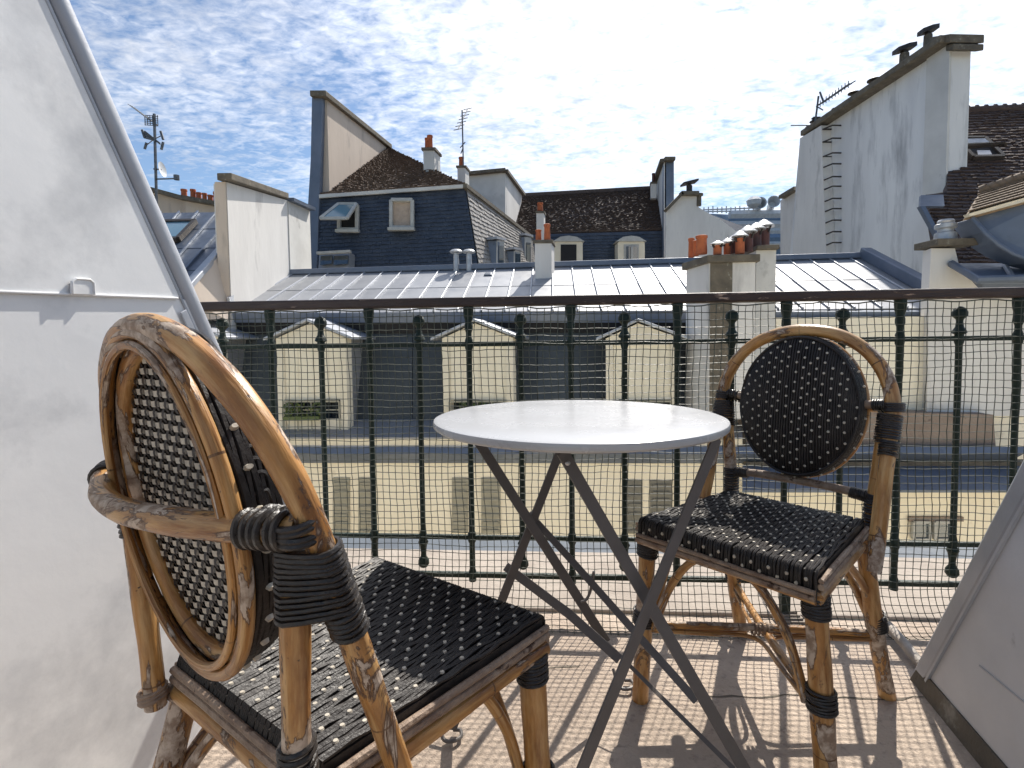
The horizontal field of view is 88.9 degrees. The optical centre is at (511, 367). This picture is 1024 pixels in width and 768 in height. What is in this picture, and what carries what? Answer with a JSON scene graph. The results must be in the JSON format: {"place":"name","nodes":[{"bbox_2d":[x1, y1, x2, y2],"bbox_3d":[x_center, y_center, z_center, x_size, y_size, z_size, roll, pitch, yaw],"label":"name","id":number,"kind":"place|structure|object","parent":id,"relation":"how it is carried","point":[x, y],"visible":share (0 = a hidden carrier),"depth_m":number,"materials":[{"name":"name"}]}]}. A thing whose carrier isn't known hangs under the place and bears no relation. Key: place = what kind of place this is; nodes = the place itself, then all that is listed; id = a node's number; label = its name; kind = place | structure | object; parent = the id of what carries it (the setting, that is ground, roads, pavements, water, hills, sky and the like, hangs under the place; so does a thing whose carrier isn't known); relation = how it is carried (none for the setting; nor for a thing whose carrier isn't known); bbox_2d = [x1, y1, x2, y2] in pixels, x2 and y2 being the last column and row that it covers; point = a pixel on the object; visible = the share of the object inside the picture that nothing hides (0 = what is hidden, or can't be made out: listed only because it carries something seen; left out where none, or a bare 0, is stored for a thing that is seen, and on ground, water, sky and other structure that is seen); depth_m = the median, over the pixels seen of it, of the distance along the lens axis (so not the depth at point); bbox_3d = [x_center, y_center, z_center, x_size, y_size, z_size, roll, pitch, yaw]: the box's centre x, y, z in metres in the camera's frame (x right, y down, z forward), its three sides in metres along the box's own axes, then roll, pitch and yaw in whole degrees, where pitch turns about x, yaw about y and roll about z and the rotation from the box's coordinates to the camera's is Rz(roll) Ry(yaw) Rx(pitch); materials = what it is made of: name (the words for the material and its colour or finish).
{"place":"outdoors","nodes":[
{"label":"outdoors","id":0,"kind":"place"},
{"bbox_2d":[128,104,179,203],"bbox_3d":[-9.350,-5.376,13.614,1.038,2.549,1.038,-3,4,-38],"label":"tv aerial","id":1,"kind":"object","parent":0,"point":[161,166],"visible":0.99,"depth_m":13.70,"materials":[{"name":"metal"}]},
{"bbox_2d":[150,187,214,212],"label":"back wall","id":2,"kind":"structure","parent":0,"point":[169,202],"depth_m":16.44,"materials":[{"name":"paint"}]},
{"bbox_2d":[180,189,187,195],"bbox_3d":[-10.384,-5.501,16.539,0.193,0.299,0.193,-1,3,0],"label":"chimney pot","id":3,"kind":"object","parent":2,"relation":"on","point":[184,191],"visible":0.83,"depth_m":16.47,"materials":[{"name":"ceramic"}]},
{"bbox_2d":[190,189,195,196],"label":"chimney pot","id":4,"kind":"object","parent":2,"relation":"on","point":[192,192],"visible":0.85,"depth_m":16.48,"materials":[{"name":"ceramic"}]},
{"bbox_2d":[196,192,201,197],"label":"chimney pot","id":5,"kind":"object","parent":2,"relation":"on","point":[198,194],"visible":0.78,"depth_m":16.48,"materials":[{"name":"ceramic"}]},
{"bbox_2d":[202,193,206,198],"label":"chimney pot","id":6,"kind":"object","parent":2,"relation":"on","point":[204,195],"visible":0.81,"depth_m":16.49,"materials":[{"name":"ceramic"}]},
{"bbox_2d":[317,148,534,267],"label":"mansard house","id":7,"kind":"structure","parent":0,"point":[389,207],"depth_m":15.66,"materials":[{"name":"blue tile"}]},
{"bbox_2d":[316,250,354,267],"bbox_3d":[-5.125,-3.068,15.293,0.995,0.637,0.740,-1,3,0],"label":"glazed roof hatch","id":8,"kind":"object","parent":7,"relation":"attached to","point":[338,259],"visible":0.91,"depth_m":15.09,"materials":[{"name":"metal"}]},
{"bbox_2d":[319,202,359,232],"bbox_3d":[-5.021,-4.435,15.214,1.002,0.889,0.699,-1,3,0],"label":"window","id":9,"kind":"structure","parent":7,"relation":"in","point":[346,214],"depth_m":15.35,"materials":[{"name":"blue glass"}]},
{"bbox_2d":[308,90,391,268],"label":"party wall","id":10,"kind":"structure","parent":7,"relation":"on","point":[346,142],"depth_m":15.91,"materials":[{"name":"beige paint"}]},
{"bbox_2d":[387,198,414,230],"bbox_3d":[-3.275,-4.543,15.445,0.790,0.965,0.229,-1,3,0],"label":"window","id":11,"kind":"structure","parent":7,"relation":"in","point":[401,210],"depth_m":15.44,"materials":[{"name":"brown wood"}]},
{"bbox_2d":[421,147,441,171],"bbox_3d":[-2.641,-6.545,17.283,0.453,1.240,0.778,0,3,10],"label":"chimney stack","id":12,"kind":"object","parent":7,"relation":"on","point":[431,157],"visible":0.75,"depth_m":16.99,"materials":[{"name":"paint"}]},
{"bbox_2d":[427,135,432,146],"bbox_3d":[-2.694,-7.427,17.148,0.190,0.391,0.190,-1,3,0],"label":"chimney pot","id":13,"kind":"object","parent":12,"relation":"on","point":[429,141],"visible":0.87,"depth_m":17.07,"materials":[{"name":"ceramic"}]},
{"bbox_2d":[456,165,469,184],"bbox_3d":[-1.760,-6.767,18.926,0.362,0.941,0.649,0,3,10],"label":"chimney stack","id":14,"kind":"object","parent":7,"relation":"on","point":[463,174],"visible":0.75,"depth_m":18.68,"materials":[{"name":"paint"}]},
{"bbox_2d":[455,108,470,167],"bbox_3d":[-1.740,-8.340,18.704,0.317,2.359,1.144,0,3,15],"label":"tv aerial","id":15,"kind":"object","parent":14,"relation":"on","point":[463,142],"visible":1,"depth_m":18.61,"materials":[{"name":"metal"}]},
{"bbox_2d":[486,236,505,262],"bbox_3d":[-0.603,-3.925,17.355,0.560,1.112,1.372,0,3,12],"label":"dormer","id":16,"kind":"object","parent":7,"relation":"attached to","point":[496,250],"visible":0.71,"depth_m":16.85,"materials":[{"name":"grey metal"}]},
{"bbox_2d":[469,168,525,221],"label":"grey gable","id":17,"kind":"structure","parent":7,"relation":"on","point":[501,189],"depth_m":24.62,"materials":[{"name":"paint"}]},
{"bbox_2d":[505,247,522,262],"bbox_3d":[-0.022,-4.171,19.350,0.568,0.817,1.371,0,3,15],"label":"dormer","id":18,"kind":"object","parent":7,"relation":"attached to","point":[514,255],"visible":0.7,"depth_m":18.90,"materials":[{"name":"grey metal"}]},
{"bbox_2d":[519,233,532,261],"bbox_3d":[0.445,-4.997,21.812,0.578,1.485,1.378,0,3,16],"label":"dormer","id":19,"kind":"object","parent":7,"relation":"attached to","point":[526,242],"visible":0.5,"depth_m":21.55,"materials":[{"name":"grey metal"}]},
{"bbox_2d":[292,445,721,446],"bbox_3d":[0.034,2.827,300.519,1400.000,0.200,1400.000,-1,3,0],"label":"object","id":20,"kind":"structure","parent":0,"point":[415,445],"depth_m":90.45,"materials":[{"name":"concrete"}]},
{"bbox_2d":[69,0,1023,213],"label":"sky","id":21,"kind":"structure","parent":0,"point":[561,95],"materials":[{"name":"blue"}]},
{"bbox_2d":[516,186,661,260],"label":"tiled house","id":22,"kind":"structure","parent":0,"point":[608,224],"depth_m":27.42,"materials":[{"name":"tile"}]},
{"bbox_2d":[535,211,545,239],"bbox_3d":[1.108,-5.074,19.966,0.347,1.718,0.529,0,3,10],"label":"chimney stack","id":23,"kind":"object","parent":22,"relation":"on","point":[540,219],"visible":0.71,"depth_m":19.75,"materials":[{"name":"paint"}]},
{"bbox_2d":[537,202,542,210],"bbox_3d":[1.073,-6.137,19.918,0.232,0.313,0.232,-1,3,0],"label":"chimney pot","id":24,"kind":"object","parent":23,"relation":"on","point":[539,206],"visible":0.91,"depth_m":19.83,"materials":[{"name":"ceramic"}]},
{"bbox_2d":[650,182,656,199],"bbox_3d":[7.791,-9.740,28.747,0.466,0.884,0.459,-1,3,0],"label":"chimney stack","id":25,"kind":"object","parent":22,"relation":"on","point":[653,190],"visible":1,"depth_m":28.56,"materials":[{"name":"stone"}]},
{"bbox_2d":[655,157,675,257],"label":"party wall","id":26,"kind":"structure","parent":22,"relation":"on","point":[664,176],"depth_m":25.63,"materials":[{"name":"grey paint"}]},
{"bbox_2d":[198,612,980,767],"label":"terrace floor","id":27,"kind":"structure","parent":0,"point":[655,731],"depth_m":1.21,"materials":[{"name":"beige tile"}]},
{"bbox_2d":[0,0,284,767],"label":"zinc dormer cheek","id":28,"kind":"object","parent":27,"relation":"on","point":[89,255],"visible":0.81,"depth_m":0.85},
{"bbox_2d":[87,313,554,767],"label":"bistro chair","id":29,"kind":"object","parent":27,"relation":"on","point":[296,639],"visible":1,"depth_m":0.57,"materials":[{"name":"wicker"}]},
{"bbox_2d":[548,666,578,667],"bbox_3d":[-0.041,0.802,1.369,0.446,0.001,0.018,-1,3,-8],"label":"floor crack","id":30,"kind":"object","parent":27,"relation":"on","point":[563,666],"visible":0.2,"depth_m":1.40,"materials":[{"name":"stone"}]},
{"bbox_2d":[433,400,749,767],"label":"folding table","id":31,"kind":"object","parent":27,"relation":"on","point":[562,430],"visible":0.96,"depth_m":0.94,"materials":[{"name":"metal"}]},
{"bbox_2d":[632,324,905,767],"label":"bistro chair","id":32,"kind":"object","parent":27,"relation":"on","point":[807,404],"visible":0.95,"depth_m":1.21,"materials":[{"name":"wicker"}]},
{"bbox_2d":[782,607,804,624],"bbox_3d":[0.850,0.759,1.593,0.085,0.030,0.060,0,3,4],"label":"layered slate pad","id":33,"kind":"object","parent":27,"relation":"on","point":[793,618],"visible":0.41,"depth_m":1.58,"materials":[{"name":"stone"}]},
{"bbox_2d":[710,694,923,699],"bbox_3d":[0.738,0.798,1.268,0.534,0.001,0.017,-1,3,2],"label":"floor crack","id":34,"kind":"object","parent":27,"relation":"on","point":[797,694],"visible":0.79,"depth_m":1.27,"materials":[{"name":"stone"}]},
{"bbox_2d":[887,618,920,665],"bbox_3d":[1.093,0.760,1.487,0.034,0.039,0.265,0,3,14],"label":"fallen cane","id":35,"kind":"object","parent":27,"relation":"on","point":[905,645],"visible":0.57,"depth_m":1.42,"materials":[{"name":"white"}]},
{"bbox_2d":[910,460,1023,767],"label":"zinc cheek","id":36,"kind":"object","parent":27,"relation":"on","point":[967,678],"visible":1,"depth_m":1.05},
{"bbox_2d":[209,248,1023,541],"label":"apartment building","id":37,"kind":"structure","parent":0,"point":[868,269],"depth_m":9.19,"materials":[{"name":"beige paint"}]},
{"bbox_2d":[161,210,227,320],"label":"side zinc roof","id":38,"kind":"structure","parent":37,"relation":"on","point":[193,234],"depth_m":10.22,"materials":[{"name":"blue"}]},
{"bbox_2d":[214,173,315,329],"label":"coped wall","id":39,"kind":"structure","parent":37,"relation":"on","point":[263,238],"depth_m":10.62,"materials":[{"name":"paint"}]},
{"bbox_2d":[283,402,319,420],"bbox_3d":[-3.658,0.744,9.090,0.691,0.334,0.167,-1,3,0],"label":"potted plant","id":40,"kind":"object","parent":37,"relation":"on","point":[288,416],"visible":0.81,"depth_m":9.06,"materials":[{"name":"green plant"}]},
{"bbox_2d":[449,249,461,270],"bbox_3d":[-1.269,-2.436,11.872,0.290,0.532,0.290,-1,3,0],"label":"vent pipe","id":41,"kind":"object","parent":37,"relation":"on","point":[455,252],"visible":0.92,"depth_m":11.82,"materials":[{"name":"metal"}]},
{"bbox_2d":[462,249,474,270],"bbox_3d":[-0.976,-2.432,11.854,0.290,0.532,0.290,-1,3,0],"label":"vent pipe","id":42,"kind":"object","parent":37,"relation":"on","point":[468,252],"visible":0.91,"depth_m":11.80,"materials":[{"name":"metal"}]},
{"bbox_2d":[459,402,493,408],"bbox_3d":[-0.566,0.734,8.900,0.698,0.322,0.182,-1,3,0],"label":"potted plant","id":43,"kind":"object","parent":37,"relation":"on","point":[463,404],"visible":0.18,"depth_m":8.90,"materials":[{"name":"green plant"}]},
{"bbox_2d":[533,240,555,278],"bbox_3d":[0.712,-2.223,11.304,0.417,0.988,0.613,0,3,10],"label":"chimney stack","id":44,"kind":"object","parent":37,"relation":"on","point":[544,258],"visible":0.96,"depth_m":11.06,"materials":[{"name":"paint"}]},
{"bbox_2d":[535,229,541,239],"bbox_3d":[0.570,-2.856,11.235,0.132,0.231,0.132,-1,3,0],"label":"chimney pot","id":45,"kind":"object","parent":44,"relation":"on","point":[538,234],"visible":0.81,"depth_m":11.18,"materials":[{"name":"ceramic"}]},
{"bbox_2d":[544,223,550,239],"bbox_3d":[0.748,-2.888,11.122,0.146,0.350,0.146,-1,3,0],"label":"chimney pot","id":46,"kind":"object","parent":44,"relation":"on","point":[546,231],"visible":0.92,"depth_m":11.06,"materials":[{"name":"ceramic"}]},
{"bbox_2d":[682,245,779,417],"bbox_3d":[3.763,-0.641,9.300,1.599,2.816,2.244,-1,3,0],"label":"chimney stack","id":47,"kind":"object","parent":37,"relation":"on","point":[754,270],"visible":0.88,"depth_m":8.33,"materials":[{"name":"paint"}]},
{"bbox_2d":[688,238,694,257],"bbox_3d":[3.044,-2.042,8.868,0.106,0.323,0.106,-1,3,0],"label":"chimney pot","id":48,"kind":"object","parent":47,"relation":"on","point":[690,247],"visible":0.86,"depth_m":8.83,"materials":[{"name":"ceramic"}]},
{"bbox_2d":[693,240,698,255],"bbox_3d":[3.050,-1.986,8.670,0.104,0.252,0.104,-1,3,0],"label":"chimney pot","id":49,"kind":"object","parent":47,"relation":"on","point":[694,247],"visible":0.65,"depth_m":8.64,"materials":[{"name":"ceramic"}]},
{"bbox_2d":[695,235,707,254],"bbox_3d":[3.055,-1.985,8.419,0.191,0.296,0.191,-1,3,0],"label":"chimney pot","id":50,"kind":"object","parent":47,"relation":"on","point":[701,244],"visible":1,"depth_m":8.35,"materials":[{"name":"ceramic"}]},
{"bbox_2d":[710,241,724,254],"bbox_3d":[3.270,-1.913,8.309,0.235,0.222,0.235,-1,3,0],"label":"chimney cowl","id":51,"kind":"object","parent":47,"relation":"on","point":[717,247],"visible":0.99,"depth_m":8.26,"materials":[{"name":"ceramic"}]},
{"bbox_2d":[722,238,733,254],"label":"chimney cowl","id":52,"kind":"object","parent":47,"relation":"on","point":[728,242],"visible":0.81,"depth_m":8.40,"materials":[{"name":"ceramic"}]},
{"bbox_2d":[729,235,734,253],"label":"chimney cowl","id":53,"kind":"object","parent":47,"relation":"on","point":[732,247],"visible":0.16,"depth_m":8.53,"materials":[{"name":"ceramic"}]},
{"bbox_2d":[731,230,748,253],"bbox_3d":[3.624,-1.998,8.303,0.257,0.373,0.257,-1,3,0],"label":"chimney cowl","id":54,"kind":"object","parent":47,"relation":"on","point":[739,236],"visible":0.96,"depth_m":8.25,"materials":[{"name":"ceramic"}]},
{"bbox_2d":[741,225,757,252],"bbox_3d":[3.864,-2.118,8.562,0.298,0.436,0.298,-1,3,0],"label":"chimney cowl","id":55,"kind":"object","parent":47,"relation":"on","point":[749,230],"visible":0.69,"depth_m":8.49,"materials":[{"name":"ceramic"}]},
{"bbox_2d":[751,223,765,246],"bbox_3d":[4.130,-2.241,8.839,0.308,0.428,0.308,-1,3,0],"label":"chimney cowl","id":56,"kind":"object","parent":47,"relation":"on","point":[759,227],"visible":0.59,"depth_m":8.76,"materials":[{"name":"ceramic"}]},
{"bbox_2d":[758,219,774,244],"bbox_3d":[4.394,-2.351,9.118,0.354,0.475,0.354,-1,3,0],"label":"chimney cowl","id":57,"kind":"object","parent":47,"relation":"on","point":[765,234],"visible":0.56,"depth_m":9.03,"materials":[{"name":"ceramic"}]},
{"bbox_2d":[911,520,931,539],"bbox_3d":[6.606,2.625,8.423,0.295,0.327,0.051,-1,3,4],"label":"window","id":58,"kind":"structure","parent":37,"relation":"in","point":[927,529],"depth_m":8.42,"materials":[{"name":"white glass"}]},
{"bbox_2d":[932,520,949,540],"bbox_3d":[6.925,2.619,8.404,0.284,0.326,0.051,-1,3,4],"label":"window","id":59,"kind":"structure","parent":37,"relation":"in","point":[935,525],"depth_m":8.41,"materials":[{"name":"white glass"}]},
{"bbox_2d":[914,238,1023,415],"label":"white pier","id":60,"kind":"structure","parent":37,"relation":"on","point":[939,254],"depth_m":8.60,"materials":[{"name":"paint"}]},
{"bbox_2d":[933,218,957,239],"bbox_3d":[7.141,-2.274,8.601,0.320,0.350,0.320,-1,3,0],"label":"ringed vent","id":61,"kind":"object","parent":60,"relation":"on","point":[944,228],"visible":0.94,"depth_m":8.50,"materials":[{"name":"metal"}]},
{"bbox_2d":[948,260,1023,287],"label":"zinc valley gutter","id":62,"kind":"object","parent":60,"relation":"attached to","point":[983,275],"visible":0.94,"depth_m":8.03,"materials":[{"name":"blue metal"}]},
{"bbox_2d":[955,172,1023,269],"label":"curved dormer","id":63,"kind":"object","parent":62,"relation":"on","point":[992,223],"visible":1,"depth_m":8.09,"materials":[{"name":"grey metal"}]},
{"bbox_2d":[917,103,1023,262],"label":"tiled roof house","id":64,"kind":"structure","parent":37,"relation":"on","point":[995,153],"depth_m":11.73,"materials":[{"name":"red tile"}]},
{"bbox_2d":[663,191,735,257],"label":"white gable","id":65,"kind":"structure","parent":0,"point":[685,217],"depth_m":21.74,"materials":[{"name":"paint"}]},
{"bbox_2d":[680,178,698,190],"bbox_3d":[7.352,-7.524,21.655,0.617,0.502,0.500,-1,3,0],"label":"chimney cowl","id":66,"kind":"object","parent":65,"relation":"on","point":[688,184],"visible":0.9,"depth_m":21.55,"materials":[{"name":"metal"}]},
{"bbox_2d":[696,193,702,206],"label":"chimney cowl","id":67,"kind":"object","parent":65,"relation":"on","point":[698,200],"visible":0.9,"depth_m":21.60,"materials":[{"name":"metal"}]},
{"bbox_2d":[713,215,743,231],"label":"slate roof slope","id":68,"kind":"structure","parent":0,"point":[735,227],"depth_m":25.55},
{"bbox_2d":[703,196,779,254],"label":"pipework building","id":69,"kind":"structure","parent":0,"point":[756,214],"depth_m":108.07,"materials":[{"name":"blue metal"}]},
{"bbox_2d":[790,34,983,273],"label":"tall chimney wall","id":70,"kind":"structure","parent":0,"point":[879,156],"depth_m":13.43,"materials":[{"name":"paint"}]},
{"bbox_2d":[779,186,795,254],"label":"party wall","id":71,"kind":"structure","parent":70,"relation":"attached to","point":[787,201],"depth_m":18.49,"materials":[{"name":"paint"}]},
{"bbox_2d":[809,116,820,123],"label":"roof cowl","id":72,"kind":"object","parent":70,"relation":"on","point":[813,119],"visible":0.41,"depth_m":16.50,"materials":[{"name":"metal"}]},
{"bbox_2d":[791,80,855,125],"bbox_3d":[9.534,-8.097,16.104,0.116,0.851,3.078,-1,3,-3],"label":"tv aerial","id":73,"kind":"object","parent":70,"relation":"on","point":[831,96],"visible":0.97,"depth_m":15.95,"materials":[{"name":"metal"}]},
{"bbox_2d":[847,90,858,95],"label":"roof cowl","id":74,"kind":"object","parent":70,"relation":"on","point":[851,93],"visible":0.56,"depth_m":14.73,"materials":[{"name":"metal"}]},
{"bbox_2d":[867,77,877,83],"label":"roof cowl","id":75,"kind":"object","parent":70,"relation":"on","point":[870,80],"visible":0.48,"depth_m":13.98,"materials":[{"name":"metal"}]},
{"bbox_2d":[892,41,916,62],"bbox_3d":[9.785,-7.801,13.022,0.458,0.543,0.320,-1,3,0],"label":"roof cowl","id":76,"kind":"object","parent":70,"relation":"on","point":[903,51],"visible":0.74,"depth_m":12.94,"materials":[{"name":"metal"}]},
{"bbox_2d":[917,23,939,45],"bbox_3d":[9.823,-7.829,12.329,0.383,0.487,0.268,-1,3,0],"label":"roof cowl","id":77,"kind":"object","parent":70,"relation":"on","point":[927,32],"visible":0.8,"depth_m":12.26,"materials":[{"name":"metal"}]},
{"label":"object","id":78,"kind":"structure","parent":0,"visible":0},
{"bbox_2d":[344,548,971,621],"bbox_3d":[0.493,0.888,1.901,6.000,0.258,0.480,0,3,4],"label":"stone ledge","id":79,"kind":"object","parent":78,"relation":"on","point":[550,588],"visible":0.17,"depth_m":1.82,"materials":[{"name":"beige stone"}]},
{"bbox_2d":[200,287,1023,613],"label":"balcony railing","id":80,"kind":"object","parent":79,"relation":"on","point":[898,297],"visible":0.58,"depth_m":1.60,"materials":[{"name":"black metal"}]},
{"bbox_2d":[205,299,1023,639],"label":"safety net","id":81,"kind":"object","parent":80,"relation":"attached to","point":[665,459],"visible":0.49,"depth_m":1.59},
{"bbox_2d":[342,538,977,558],"bbox_3d":[0.518,0.832,2.249,6.000,0.148,0.217,0,3,4],"label":"zinc gutter","id":82,"kind":"object","parent":79,"relation":"on","point":[908,550],"visible":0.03,"depth_m":2.25,"materials":[{"name":"grey metal"}]}
]}

